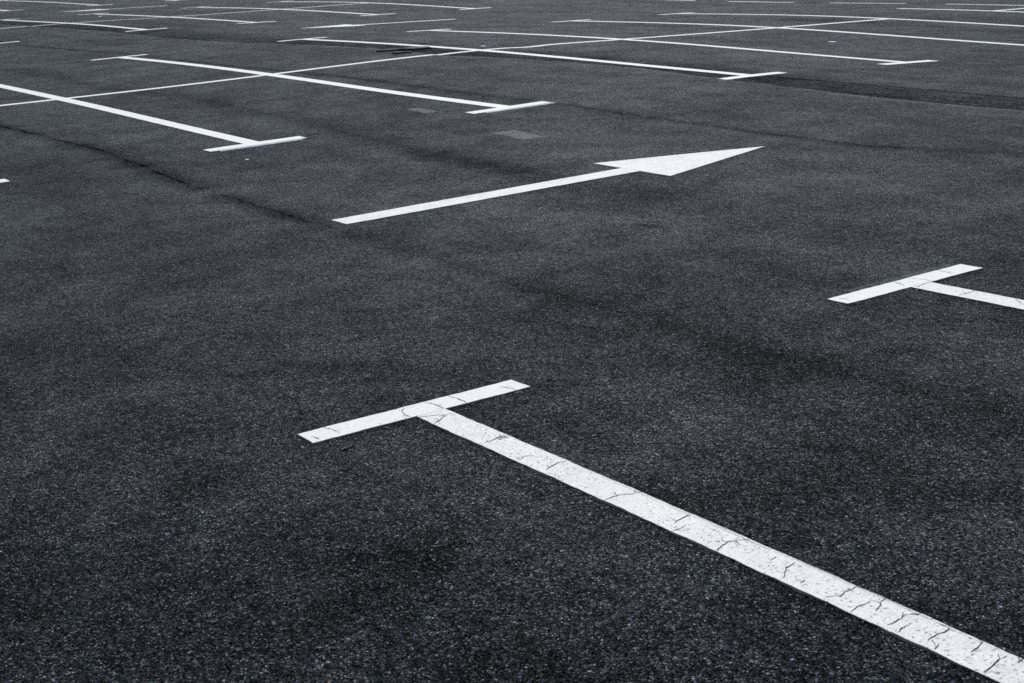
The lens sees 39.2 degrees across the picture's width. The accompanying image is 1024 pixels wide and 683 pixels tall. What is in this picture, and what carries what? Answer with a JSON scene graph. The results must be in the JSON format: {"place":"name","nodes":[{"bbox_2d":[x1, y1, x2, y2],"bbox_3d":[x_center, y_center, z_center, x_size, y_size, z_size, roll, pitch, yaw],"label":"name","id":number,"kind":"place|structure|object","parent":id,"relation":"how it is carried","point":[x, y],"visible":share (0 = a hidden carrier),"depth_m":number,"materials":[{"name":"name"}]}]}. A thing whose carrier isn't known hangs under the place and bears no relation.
{"place":"outdoors","nodes":[
{"label":"outdoors","id":0,"kind":"place"},
{"bbox_2d":[392,51,412,53],"bbox_3d":[-1.415,-3.769,18.755,0.300,0.025,0.110,-13,19,-32],"label":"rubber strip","id":1,"kind":"object","parent":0,"point":[401,52],"visible":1,"depth_m":18.73,"materials":[{"name":"black rubber"}]},
{"bbox_2d":[376,46,431,51],"bbox_3d":[-1.435,-3.920,19.296,0.820,0.032,0.340,-13,19,-32],"label":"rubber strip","id":2,"kind":"object","parent":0,"point":[412,48],"visible":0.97,"depth_m":19.25,"materials":[{"name":"black rubber"}]},
{"bbox_2d":[0,0,1023,682],"bbox_3d":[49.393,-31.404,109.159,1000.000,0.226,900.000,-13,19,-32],"label":"ground","id":3,"kind":"structure","parent":0,"point":[196,338],"depth_m":5.73,"materials":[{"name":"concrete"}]},
{"bbox_2d":[0,0,113,5],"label":"parking line","id":4,"kind":"object","parent":3,"relation":"on","point":[60,2],"visible":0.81,"depth_m":46.91,"materials":[{"name":"white paint"}]},
{"bbox_2d":[5,19,166,31],"bbox_3d":[-10.003,-7.102,32.227,0.854,0.090,10.265,-13,19,-32],"label":"parking line","id":5,"kind":"object","parent":3,"relation":"on","point":[138,29],"visible":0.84,"depth_m":30.30,"materials":[{"name":"white paint"}]},
{"bbox_2d":[67,6,155,11],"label":"direction arrow","id":6,"kind":"object","parent":3,"relation":"on","point":[104,9],"visible":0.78,"depth_m":40.56,"materials":[{"name":"white paint"}]},
{"bbox_2d":[0,84,305,151],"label":"parking line","id":7,"kind":"object","parent":3,"relation":"on","point":[245,142],"visible":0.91,"depth_m":13.10,"materials":[{"name":"paint"}]},
{"bbox_2d":[82,13,276,23],"bbox_3d":[-8.067,-7.529,33.481,0.856,0.070,10.264,-13,19,-32],"label":"parking line","id":8,"kind":"object","parent":3,"relation":"on","point":[185,17],"visible":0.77,"depth_m":32.05,"materials":[{"name":"white paint"}]},
{"bbox_2d":[0,3,362,28],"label":"dividing line","id":9,"kind":"object","parent":3,"relation":"on","point":[189,15],"visible":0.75,"depth_m":33.61,"materials":[{"name":"white paint"}]},
{"bbox_2d":[190,6,395,15],"bbox_3d":[-5.723,-8.055,34.997,0.854,0.071,10.265,-13,19,-32],"label":"parking line","id":10,"kind":"object","parent":3,"relation":"on","point":[294,9],"visible":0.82,"depth_m":33.70,"materials":[{"name":"white paint"}]},
{"bbox_2d":[93,54,553,113],"bbox_3d":[-2.885,-3.150,17.116,0.869,0.070,10.444,-13,19,-32],"label":"parking line","id":11,"kind":"object","parent":3,"relation":"on","point":[497,107],"visible":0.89,"depth_m":15.13,"materials":[{"name":"paint"}]},
{"bbox_2d":[343,445,352,450],"bbox_3d":[-0.521,0.339,4.566,0.011,0.011,0.049,8,19,32],"label":"twig","id":12,"kind":"object","parent":3,"relation":"on","point":[347,447],"visible":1,"depth_m":4.56,"materials":[{"name":"black wood"}]},
{"bbox_2d":[299,19,453,28],"bbox_3d":[-2.513,-6.022,27.308,3.392,0.081,0.842,-13,19,-32],"label":"direction arrow","id":13,"kind":"object","parent":3,"relation":"on","point":[345,25],"visible":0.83,"depth_m":27.00,"materials":[{"name":"white paint"}]},
{"bbox_2d":[266,1,490,9],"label":"parking line","id":14,"kind":"object","parent":3,"relation":"on","point":[410,4],"visible":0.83,"depth_m":34.07,"materials":[{"name":"white paint"}]},
{"bbox_2d":[0,19,885,105],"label":"dividing line","id":15,"kind":"object","parent":3,"relation":"on","point":[403,58],"visible":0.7,"depth_m":17.83,"materials":[{"name":"white paint"}]},
{"bbox_2d":[276,37,784,79],"bbox_3d":[-0.439,-3.753,18.723,0.854,0.086,10.382,-13,19,-32],"label":"parking line","id":16,"kind":"object","parent":3,"relation":"on","point":[740,75],"visible":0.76,"depth_m":16.77,"materials":[{"name":"white paint"}]},
{"bbox_2d":[332,146,764,223],"bbox_3d":[0.389,-1.024,9.282,3.394,0.086,0.812,-13,19,-32],"label":"direction arrow","id":17,"kind":"object","parent":3,"relation":"on","point":[671,165],"visible":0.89,"depth_m":9.37,"materials":[{"name":"paint"}]},
{"bbox_2d":[298,380,1023,682],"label":"parking line","id":18,"kind":"object","parent":3,"relation":"on","point":[949,643],"visible":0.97,"depth_m":3.73,"materials":[{"name":"paint"}]},
{"bbox_2d":[406,29,934,64],"bbox_3d":[1.496,-4.143,19.986,0.854,0.126,10.382,-13,19,-32],"label":"parking line","id":19,"kind":"object","parent":3,"relation":"on","point":[903,62],"visible":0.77,"depth_m":18.20,"materials":[{"name":"white paint"}]},
{"bbox_2d":[727,1,793,2],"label":"dash","id":20,"kind":"object","parent":3,"relation":"on","point":[747,1],"visible":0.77,"depth_m":30.69,"materials":[{"name":"paint"}]},
{"bbox_2d":[558,19,1023,45],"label":"parking line","id":21,"kind":"object","parent":3,"relation":"on","point":[814,30],"visible":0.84,"depth_m":20.76,"materials":[{"name":"white paint"}]},
{"bbox_2d":[660,12,1023,26],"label":"parking line","id":22,"kind":"object","parent":3,"relation":"on","point":[867,17],"visible":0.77,"depth_m":22.93,"materials":[{"name":"white paint"}]},
{"bbox_2d":[865,3,907,3],"bbox_3d":[6.983,-6.643,28.299,0.135,0.046,1.962,-13,19,-32],"label":"dash","id":23,"kind":"object","parent":3,"relation":"on","point":[886,3],"visible":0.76,"depth_m":27.82,"materials":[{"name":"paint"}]},
{"bbox_2d":[827,264,1023,309],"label":"parking line","id":24,"kind":"object","parent":3,"relation":"on","point":[925,281],"visible":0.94,"depth_m":6.08,"materials":[{"name":"paint"}]},
{"bbox_2d":[897,8,1023,11],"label":"parking line","id":25,"kind":"object","parent":3,"relation":"on","point":[971,10],"visible":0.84,"depth_m":24.38,"materials":[{"name":"white paint"}]},
{"bbox_2d":[952,4,1023,5],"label":"dash","id":26,"kind":"object","parent":3,"relation":"on","point":[984,4],"visible":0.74,"depth_m":26.17,"materials":[{"name":"paint"}]}
]}

